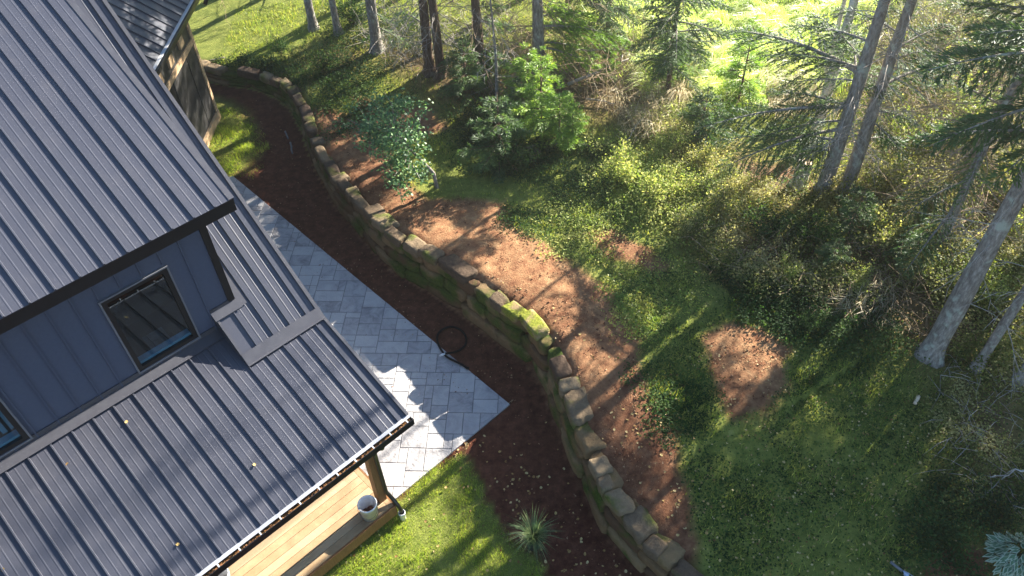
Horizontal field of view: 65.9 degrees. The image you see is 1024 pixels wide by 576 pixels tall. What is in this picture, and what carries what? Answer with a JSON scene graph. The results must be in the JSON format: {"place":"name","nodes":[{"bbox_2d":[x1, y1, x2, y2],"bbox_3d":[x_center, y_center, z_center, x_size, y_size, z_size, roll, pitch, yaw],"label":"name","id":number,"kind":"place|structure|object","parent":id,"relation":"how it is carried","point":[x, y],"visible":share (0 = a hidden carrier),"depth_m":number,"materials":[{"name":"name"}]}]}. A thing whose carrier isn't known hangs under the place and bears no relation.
{"place":"outdoors","nodes":[
{"label":"outdoors","id":0,"kind":"place"},
{"bbox_2d":[209,106,268,177],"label":"rough grass","id":1,"kind":"structure","parent":0,"point":[218,127],"depth_m":21.14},
{"bbox_2d":[229,176,509,498],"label":"patio","id":2,"kind":"structure","parent":0,"point":[362,318],"depth_m":15.66,"materials":[{"name":"stone"}]},
{"bbox_2d":[436,326,468,369],"bbox_3d":[-1.196,1.184,15.870,0.687,0.094,1.173,-2,46,0],"label":"garden hose","id":3,"kind":"object","parent":2,"relation":"on","point":[452,352],"visible":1,"depth_m":15.86,"materials":[{"name":"black rubber"}]},
{"bbox_2d":[324,454,544,575],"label":"lawn","id":4,"kind":"structure","parent":0,"point":[419,552],"depth_m":13.02,"materials":[{"name":"green plant"}]},
{"bbox_2d":[497,503,558,563],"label":"ornamental grass","id":5,"kind":"object","parent":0,"point":[533,538],"depth_m":12.67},
{"bbox_2d":[188,0,1023,575],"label":"ground","id":6,"kind":"structure","parent":0,"point":[326,226],"depth_m":14.44,"materials":[{"name":"plant"}]},
{"bbox_2d":[107,0,220,146],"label":"outbuilding","id":7,"kind":"structure","parent":6,"relation":"on","point":[160,32],"depth_m":19.37,"materials":[{"name":"wood"}]},
{"bbox_2d":[0,0,414,575],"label":"house","id":8,"kind":"structure","parent":6,"relation":"on","point":[129,220],"depth_m":10.17,"materials":[{"name":"grey metal"}]},
{"bbox_2d":[0,398,32,457],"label":"window","id":9,"kind":"structure","parent":8,"relation":"in","point":[13,440],"depth_m":9.89,"materials":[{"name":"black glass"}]},
{"bbox_2d":[97,265,200,373],"bbox_3d":[-4.814,0.402,10.506,0.929,1.411,0.178,-36,54,-28],"label":"window","id":10,"kind":"structure","parent":8,"relation":"in","point":[179,341],"depth_m":10.65,"materials":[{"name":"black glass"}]},
{"bbox_2d":[142,327,170,349],"bbox_3d":[-5.074,0.940,11.548,0.300,0.660,0.440,-36,54,-28],"label":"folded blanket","id":11,"kind":"object","parent":8,"relation":"in","point":[155,338],"visible":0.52,"depth_m":11.34,"materials":[{"name":"grey fabric"}]},
{"bbox_2d":[357,495,377,521],"bbox_3d":[-2.326,3.596,12.832,0.328,0.365,0.333,-2,46,0],"label":"bucket","id":12,"kind":"object","parent":8,"relation":"on","point":[367,506],"visible":1,"depth_m":12.83,"materials":[{"name":"white plastic"}]},
{"bbox_2d":[207,48,305,80],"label":"undergrowth","id":13,"kind":"object","parent":6,"relation":"on","point":[240,59],"visible":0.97,"depth_m":23.05,"materials":[{"name":"green plant"}]},
{"bbox_2d":[303,0,319,31],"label":"spruce tree","id":14,"kind":"object","parent":6,"relation":"on","point":[311,20],"visible":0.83,"depth_m":23.89,"materials":[{"name":"grey plant"}]},
{"bbox_2d":[257,51,380,145],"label":"undergrowth","id":15,"kind":"object","parent":6,"relation":"on","point":[332,94],"visible":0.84,"depth_m":21.33,"materials":[{"name":"green plant"}]},
{"bbox_2d":[301,47,337,71],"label":"leafy shrub","id":16,"kind":"object","parent":6,"relation":"on","point":[323,61],"visible":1,"depth_m":22.01,"materials":[{"name":"green plant"}]},
{"bbox_2d":[297,0,343,36],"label":"spruce tree","id":17,"kind":"object","parent":6,"relation":"on","point":[334,15],"visible":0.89,"depth_m":23.45,"materials":[{"name":"grey plant"}]},
{"bbox_2d":[261,33,424,119],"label":"undergrowth","id":18,"kind":"object","parent":6,"relation":"on","point":[342,58],"visible":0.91,"depth_m":22.14,"materials":[{"name":"green plant"}]},
{"bbox_2d":[328,0,365,24],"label":"leafy shrub","id":19,"kind":"object","parent":6,"relation":"on","point":[351,12],"visible":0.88,"depth_m":23.79,"materials":[{"name":"green plant"}]},
{"bbox_2d":[314,2,443,58],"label":"undergrowth","id":20,"kind":"object","parent":6,"relation":"on","point":[356,34],"visible":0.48,"depth_m":23.49,"materials":[{"name":"green plant"}]},
{"bbox_2d":[353,0,413,58],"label":"spruce tree","id":21,"kind":"object","parent":6,"relation":"on","point":[374,27],"visible":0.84,"depth_m":22.32,"materials":[{"name":"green plant"}]},
{"bbox_2d":[332,87,438,201],"bbox_3d":[-2.771,-2.940,17.153,2.306,2.429,2.170,-2,46,0],"label":"maple sapling","id":22,"kind":"object","parent":6,"relation":"on","point":[371,125],"visible":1,"depth_m":16.86,"materials":[{"name":"green plant"}]},
{"bbox_2d":[379,0,461,80],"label":"spruce tree","id":23,"kind":"object","parent":6,"relation":"on","point":[427,55],"visible":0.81,"depth_m":20.77,"materials":[{"name":"green plant"}]},
{"bbox_2d":[217,98,624,575],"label":"soil crumbs","id":24,"kind":"object","parent":6,"relation":"on","point":[429,357],"visible":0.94,"depth_m":15.48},
{"bbox_2d":[367,0,500,79],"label":"spruce tree","id":25,"kind":"object","parent":6,"relation":"on","point":[437,38],"visible":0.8,"depth_m":20.48,"materials":[{"name":"green plant"}]},
{"bbox_2d":[346,0,531,75],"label":"dead brush","id":26,"kind":"object","parent":6,"relation":"on","point":[404,29],"visible":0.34,"depth_m":22.71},
{"bbox_2d":[201,60,703,575],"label":"retaining wall","id":27,"kind":"structure","parent":6,"relation":"on","point":[627,522],"depth_m":15.43,"materials":[{"name":"stone"}]},
{"bbox_2d":[436,36,491,105],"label":"young spruce","id":28,"kind":"object","parent":6,"relation":"on","point":[458,87],"visible":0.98,"depth_m":19.96,"materials":[{"name":"green plant"}]},
{"bbox_2d":[403,0,553,101],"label":"spruce tree","id":29,"kind":"object","parent":6,"relation":"on","point":[478,32],"visible":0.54,"depth_m":20.54,"materials":[{"name":"green plant"}]},
{"bbox_2d":[465,93,496,125],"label":"leafy shrub","id":30,"kind":"object","parent":6,"relation":"on","point":[478,114],"visible":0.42,"depth_m":19.38,"materials":[{"name":"green plant"}]},
{"bbox_2d":[427,94,554,184],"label":"undergrowth","id":31,"kind":"object","parent":6,"relation":"on","point":[464,134],"visible":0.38,"depth_m":19.16,"materials":[{"name":"green plant"}]},
{"bbox_2d":[456,94,535,184],"bbox_3d":[-0.300,-3.512,17.884,1.824,2.029,1.676,-32,53,-26],"label":"young spruce","id":32,"kind":"object","parent":6,"relation":"on","point":[508,127],"visible":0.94,"depth_m":17.86,"materials":[{"name":"green plant"}]},
{"bbox_2d":[462,0,554,124],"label":"spruce tree","id":33,"kind":"object","parent":6,"relation":"on","point":[496,83],"visible":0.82,"depth_m":19.05,"materials":[{"name":"green plant"}]},
{"bbox_2d":[488,132,542,170],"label":"leafy shrub","id":34,"kind":"object","parent":6,"relation":"on","point":[519,158],"visible":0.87,"depth_m":17.90,"materials":[{"name":"green plant"}]},
{"bbox_2d":[332,133,701,542],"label":"soil crumbs","id":35,"kind":"object","parent":6,"relation":"on","point":[636,374],"visible":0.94,"depth_m":15.27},
{"bbox_2d":[499,77,538,126],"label":"young spruce","id":36,"kind":"object","parent":6,"relation":"on","point":[518,82],"visible":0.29,"depth_m":19.12,"materials":[{"name":"green plant"}]},
{"bbox_2d":[493,42,554,114],"bbox_3d":[0.223,-5.147,19.542,1.664,1.895,1.815,-9,46,-7],"label":"young spruce","id":37,"kind":"object","parent":6,"relation":"on","point":[522,72],"visible":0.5,"depth_m":19.23,"materials":[{"name":"green plant"}]},
{"bbox_2d":[488,191,576,241],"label":"undergrowth","id":38,"kind":"object","parent":6,"relation":"on","point":[515,212],"visible":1,"depth_m":17.07,"materials":[{"name":"green plant"}]},
{"bbox_2d":[508,45,571,142],"bbox_3d":[0.696,-4.523,18.517,1.661,2.470,1.388,-5,46,-2],"label":"leafy sapling","id":39,"kind":"object","parent":6,"relation":"on","point":[524,110],"visible":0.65,"depth_m":18.29,"materials":[{"name":"bright green leaves"},{"name":"brown bark"}]},
{"bbox_2d":[456,0,633,94],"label":"spruce tree","id":40,"kind":"object","parent":6,"relation":"on","point":[575,29],"visible":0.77,"depth_m":20.32,"materials":[{"name":"green plant"}]},
{"bbox_2d":[531,82,590,153],"bbox_3d":[1.028,-4.112,18.628,1.600,1.579,1.745,17,48,18],"label":"young spruce","id":41,"kind":"object","parent":6,"relation":"on","point":[561,108],"visible":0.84,"depth_m":18.32,"materials":[{"name":"green plant"}]},
{"bbox_2d":[490,133,644,204],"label":"undergrowth","id":42,"kind":"object","parent":6,"relation":"on","point":[550,159],"visible":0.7,"depth_m":18.10,"materials":[{"name":"green pale yellow-green leaves"}]},
{"bbox_2d":[550,102,587,150],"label":"young spruce","id":43,"kind":"object","parent":6,"relation":"on","point":[570,136],"visible":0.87,"depth_m":18.39,"materials":[{"name":"green plant"}]},
{"bbox_2d":[529,180,658,261],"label":"undergrowth","id":44,"kind":"object","parent":6,"relation":"on","point":[576,232],"visible":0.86,"depth_m":16.91,"materials":[{"name":"green plant"}]},
{"bbox_2d":[565,0,640,51],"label":"spruce tree","id":45,"kind":"object","parent":6,"relation":"on","point":[622,11],"visible":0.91,"depth_m":20.62,"materials":[{"name":"green plant"}]},
{"bbox_2d":[487,0,720,123],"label":"dead brush","id":46,"kind":"object","parent":6,"relation":"on","point":[581,55],"visible":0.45,"depth_m":20.70,"materials":[{"name":"plant"}]},
{"bbox_2d":[594,45,620,81],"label":"young spruce","id":47,"kind":"object","parent":6,"relation":"on","point":[609,59],"visible":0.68,"depth_m":20.48,"materials":[{"name":"green plant"}]},
{"bbox_2d":[599,132,641,189],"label":"leafy shrub","id":48,"kind":"object","parent":6,"relation":"on","point":[623,170],"visible":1,"depth_m":17.48,"materials":[{"name":"green plant"}]},
{"bbox_2d":[573,127,696,206],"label":"undergrowth","id":49,"kind":"object","parent":6,"relation":"on","point":[639,156],"visible":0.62,"depth_m":17.96,"materials":[{"name":"green plant"}]},
{"bbox_2d":[586,77,701,143],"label":"straw grass","id":50,"kind":"structure","parent":6,"relation":"on","point":[650,104],"depth_m":19.29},
{"bbox_2d":[585,246,714,349],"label":"undergrowth","id":51,"kind":"object","parent":6,"relation":"on","point":[639,313],"visible":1,"depth_m":15.22,"materials":[{"name":"pale green leaves"}]},
{"bbox_2d":[628,161,681,207],"bbox_3d":[2.994,-2.126,16.950,1.079,0.989,1.134,30,54,28],"label":"leafy shrub","id":52,"kind":"object","parent":6,"relation":"on","point":[658,186],"visible":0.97,"depth_m":16.91,"materials":[{"name":"green plant"}]},
{"bbox_2d":[640,26,701,94],"bbox_3d":[3.991,-5.771,19.978,1.571,1.789,1.714,26,52,25],"label":"young spruce","id":53,"kind":"object","parent":6,"relation":"on","point":[650,70],"visible":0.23,"depth_m":19.81,"materials":[{"name":"green plant"}]},
{"bbox_2d":[649,124,694,156],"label":"leafy shrub","id":54,"kind":"object","parent":6,"relation":"on","point":[665,143],"visible":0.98,"depth_m":18.24,"materials":[{"name":"green plant"}]},
{"bbox_2d":[617,357,730,452],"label":"undergrowth","id":55,"kind":"object","parent":6,"relation":"on","point":[668,405],"visible":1,"depth_m":13.56,"materials":[{"name":"green plant"}]},
{"bbox_2d":[642,72,717,108],"bbox_3d":[4.234,-4.977,19.715,2.115,0.876,2.089,-2,46,0],"label":"grass clump","id":56,"kind":"object","parent":6,"relation":"on","point":[682,90],"visible":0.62,"depth_m":19.63,"materials":[{"name":"plant"}]},
{"bbox_2d":[606,152,757,256],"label":"undergrowth","id":57,"kind":"object","parent":6,"relation":"on","point":[650,211],"visible":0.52,"depth_m":16.91,"materials":[{"name":"green plant"}]},
{"bbox_2d":[628,0,739,99],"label":"spruce tree","id":58,"kind":"object","parent":6,"relation":"on","point":[678,43],"visible":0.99,"depth_m":18.41,"materials":[{"name":"green plant"}]},
{"bbox_2d":[626,91,743,152],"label":"undergrowth","id":59,"kind":"object","parent":6,"relation":"on","point":[676,122],"visible":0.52,"depth_m":19.05,"materials":[{"name":"green plant"}]},
{"bbox_2d":[664,167,712,200],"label":"leafy shrub","id":60,"kind":"object","parent":6,"relation":"on","point":[685,188],"visible":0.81,"depth_m":17.03,"materials":[{"name":"green plant"}]},
{"bbox_2d":[670,207,709,240],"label":"leafy shrub","id":61,"kind":"object","parent":6,"relation":"on","point":[682,220],"visible":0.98,"depth_m":16.08,"materials":[{"name":"green plant"}]},
{"bbox_2d":[686,136,719,172],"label":"leafy shrub","id":62,"kind":"object","parent":6,"relation":"on","point":[704,155],"visible":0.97,"depth_m":17.71,"materials":[{"name":"green plant"}]},
{"bbox_2d":[676,85,730,150],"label":"young spruce","id":63,"kind":"object","parent":6,"relation":"on","point":[697,111],"visible":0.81,"depth_m":18.30,"materials":[{"name":"green plant"}]},
{"bbox_2d":[653,119,758,188],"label":"undergrowth","id":64,"kind":"object","parent":6,"relation":"on","point":[719,155],"visible":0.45,"depth_m":18.15,"materials":[{"name":"green plant"}]},
{"bbox_2d":[704,179,753,220],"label":"leafy shrub","id":65,"kind":"object","parent":6,"relation":"on","point":[722,202],"visible":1,"depth_m":16.42,"materials":[{"name":"green plant"}]},
{"bbox_2d":[711,17,769,121],"bbox_3d":[5.583,-5.349,19.061,1.388,2.470,1.661,-15,47,-13],"label":"leafy sapling","id":66,"kind":"object","parent":6,"relation":"on","point":[750,92],"visible":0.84,"depth_m":19.14,"materials":[{"name":"bright green leaves"},{"name":"brown bark"}]},
{"bbox_2d":[698,318,792,431],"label":"soil crumbs","id":67,"kind":"object","parent":6,"relation":"on","point":[745,368],"visible":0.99,"depth_m":14.14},
{"bbox_2d":[503,186,1023,575],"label":"clover","id":68,"kind":"object","parent":6,"relation":"on","point":[785,445],"visible":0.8,"depth_m":13.30,"materials":[{"name":"green plant"}]},
{"bbox_2d":[741,197,797,240],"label":"leafy shrub","id":69,"kind":"object","parent":6,"relation":"on","point":[776,227],"visible":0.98,"depth_m":16.04,"materials":[{"name":"green plant"}]},
{"bbox_2d":[648,161,904,314],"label":"undergrowth","id":70,"kind":"object","parent":6,"relation":"on","point":[816,200],"visible":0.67,"depth_m":16.00,"materials":[{"name":"green plant"}]},
{"bbox_2d":[733,48,846,123],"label":"straw grass","id":71,"kind":"structure","parent":6,"relation":"on","point":[782,97],"depth_m":19.84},
{"bbox_2d":[798,309,825,331],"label":"leafy shrub","id":72,"kind":"object","parent":6,"relation":"on","point":[807,324],"visible":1,"depth_m":14.44,"materials":[{"name":"green plant"}]},
{"bbox_2d":[800,365,826,386],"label":"leafy shrub","id":73,"kind":"object","parent":6,"relation":"on","point":[816,381],"visible":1,"depth_m":13.69,"materials":[{"name":"green plant"}]},
{"bbox_2d":[788,208,844,246],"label":"leafy shrub","id":74,"kind":"object","parent":6,"relation":"on","point":[804,230],"visible":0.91,"depth_m":15.91,"materials":[{"name":"green plant"}]},
{"bbox_2d":[693,0,944,202],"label":"spruce tree","id":75,"kind":"object","parent":6,"relation":"on","point":[860,77],"visible":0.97,"depth_m":15.93,"materials":[{"name":"green plant"}]},
{"bbox_2d":[647,343,996,575],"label":"leaf litter","id":76,"kind":"object","parent":6,"relation":"on","point":[810,459],"visible":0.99,"depth_m":12.89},
{"bbox_2d":[680,202,976,364],"bbox_3d":[6.175,-0.412,15.280,5.772,1.084,4.314,-2,46,0],"label":"bush","id":77,"kind":"object","parent":6,"relation":"on","point":[841,270],"visible":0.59,"depth_m":15.23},
{"bbox_2d":[814,237,853,287],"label":"young spruce","id":78,"kind":"object","parent":6,"relation":"on","point":[829,251],"visible":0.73,"depth_m":15.27,"materials":[{"name":"green plant"}]},
{"bbox_2d":[809,0,858,146],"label":"birch tree","id":79,"kind":"object","parent":6,"relation":"on","point":[847,20],"visible":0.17,"depth_m":17.07,"materials":[{"name":"white plant"}]},
{"bbox_2d":[706,251,968,383],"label":"undergrowth","id":80,"kind":"object","parent":6,"relation":"on","point":[823,314],"visible":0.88,"depth_m":14.65,"materials":[{"name":"green plant"}]},
{"bbox_2d":[818,183,886,249],"bbox_3d":[6.894,-1.455,15.878,1.303,1.449,1.197,7,46,9],"label":"young spruce","id":81,"kind":"object","parent":6,"relation":"on","point":[848,211],"visible":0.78,"depth_m":15.77,"materials":[{"name":"green plant"}]},
{"bbox_2d":[845,259,874,295],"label":"leafy shrub","id":82,"kind":"object","parent":6,"relation":"on","point":[862,280],"visible":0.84,"depth_m":15.09,"materials":[{"name":"green plant"}]},
{"bbox_2d":[828,256,912,333],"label":"straw grass","id":83,"kind":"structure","parent":6,"relation":"on","point":[864,300],"depth_m":14.84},
{"bbox_2d":[778,0,979,202],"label":"spruce tree","id":84,"kind":"object","parent":6,"relation":"on","point":[882,78],"visible":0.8,"depth_m":15.46,"materials":[{"name":"green plant"}]},
{"bbox_2d":[851,199,917,252],"bbox_3d":[7.412,-1.103,15.652,1.036,1.206,1.107,28,53,26],"label":"leafy shrub","id":85,"kind":"object","parent":6,"relation":"on","point":[893,235],"visible":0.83,"depth_m":15.55,"materials":[{"name":"green plant"}]},
{"bbox_2d":[869,147,936,204],"bbox_3d":[8.155,-2.281,16.646,1.244,1.447,1.329,32,54,29],"label":"leafy shrub","id":86,"kind":"object","parent":6,"relation":"on","point":[885,169],"visible":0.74,"depth_m":16.62,"materials":[{"name":"green plant"}]},
{"bbox_2d":[883,229,938,283],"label":"young spruce","id":87,"kind":"object","parent":6,"relation":"on","point":[907,250],"visible":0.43,"depth_m":15.14,"materials":[{"name":"green plant"}]},
{"bbox_2d":[811,0,1023,267],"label":"dead brush","id":88,"kind":"object","parent":6,"relation":"on","point":[923,105],"visible":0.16,"depth_m":17.75,"materials":[{"name":"plant"}]},
{"bbox_2d":[886,98,957,157],"bbox_3d":[9.003,-3.412,17.627,1.455,1.552,1.061,24,51,23],"label":"leafy shrub","id":89,"kind":"object","parent":6,"relation":"on","point":[929,122],"visible":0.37,"depth_m":17.44,"materials":[{"name":"green plant"}]},
{"bbox_2d":[826,138,1023,325],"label":"undergrowth","id":90,"kind":"object","parent":6,"relation":"on","point":[928,211],"visible":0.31,"depth_m":15.85,"materials":[{"name":"green plant"}]},
{"bbox_2d":[846,0,1023,289],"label":"spruce tree","id":91,"kind":"object","parent":6,"relation":"on","point":[966,183],"visible":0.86,"depth_m":14.28,"materials":[{"name":"green plant"}]},
{"bbox_2d":[854,0,1023,185],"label":"dead brush","id":92,"kind":"object","parent":6,"relation":"on","point":[936,56],"visible":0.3,"depth_m":18.96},
{"bbox_2d":[858,0,1023,169],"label":"undergrowth","id":93,"kind":"object","parent":6,"relation":"on","point":[916,23],"visible":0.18,"depth_m":20.65,"materials":[{"name":"green plant"}]},
{"bbox_2d":[872,0,1023,197],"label":"spruce tree","id":94,"kind":"object","parent":6,"relation":"on","point":[963,40],"visible":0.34,"depth_m":16.04,"materials":[{"name":"green plant"}]},
{"bbox_2d":[880,470,1023,575],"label":"undergrowth","id":95,"kind":"object","parent":6,"relation":"on","point":[931,521],"visible":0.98,"depth_m":12.11,"materials":[{"name":"green plant"}]},
{"bbox_2d":[896,358,1023,528],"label":"undergrowth","id":96,"kind":"object","parent":6,"relation":"on","point":[979,453],"visible":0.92,"depth_m":12.98,"materials":[{"name":"green plant"}]},
{"bbox_2d":[899,227,1023,394],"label":"undergrowth","id":97,"kind":"object","parent":6,"relation":"on","point":[996,352],"visible":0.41,"depth_m":14.14,"materials":[{"name":"green plant"}]},
{"bbox_2d":[901,0,1021,123],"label":"undergrowth","id":98,"kind":"object","parent":6,"relation":"on","point":[959,42],"visible":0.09,"depth_m":20.43,"materials":[{"name":"green plant"}]},
{"bbox_2d":[901,17,1023,368],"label":"spruce tree","id":99,"kind":"object","parent":6,"relation":"on","point":[934,344],"visible":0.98,"depth_m":10.82,"materials":[{"name":"green plant"}]},
{"bbox_2d":[916,353,1023,512],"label":"dead brush","id":100,"kind":"object","parent":6,"relation":"on","point":[979,428],"visible":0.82,"depth_m":13.14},
{"bbox_2d":[947,67,1004,131],"bbox_3d":[10.477,-4.062,18.005,1.254,1.835,1.719,3,46,5],"label":"leafy shrub","id":101,"kind":"object","parent":6,"relation":"on","point":[975,105],"visible":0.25,"depth_m":17.74,"materials":[{"name":"green plant"}]},
{"bbox_2d":[931,210,1023,380],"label":"undergrowth","id":102,"kind":"object","parent":6,"relation":"on","point":[1003,288],"visible":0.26,"depth_m":14.72,"materials":[{"name":"green plant"}]},
{"bbox_2d":[948,67,1023,396],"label":"spruce tree","id":103,"kind":"object","parent":6,"relation":"on","point":[1003,325],"visible":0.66,"depth_m":13.05,"materials":[{"name":"grey plant"}]},
{"bbox_2d":[960,249,1020,306],"bbox_3d":[8.611,-0.042,14.550,0.868,1.270,1.190,-6,46,-4],"label":"leafy shrub","id":104,"kind":"object","parent":6,"relation":"on","point":[995,283],"visible":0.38,"depth_m":14.31,"materials":[{"name":"green plant"}]},
{"bbox_2d":[974,146,1023,202],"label":"leafy shrub","id":105,"kind":"object","parent":6,"relation":"on","point":[1006,175],"visible":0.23,"depth_m":16.51,"materials":[{"name":"green plant"}]},
{"bbox_2d":[982,531,1023,575],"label":"hosta","id":106,"kind":"object","parent":6,"relation":"on","point":[995,544],"visible":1,"depth_m":11.58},
{"bbox_2d":[220,0,1023,575],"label":"terrace grass","id":107,"kind":"structure","parent":0,"point":[316,4],"depth_m":15.03,"materials":[{"name":"plant"}]},
{"bbox_2d":[572,0,897,121],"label":"meadow grass","id":108,"kind":"structure","parent":0,"point":[772,15],"depth_m":21.92,"materials":[{"name":"plant"}]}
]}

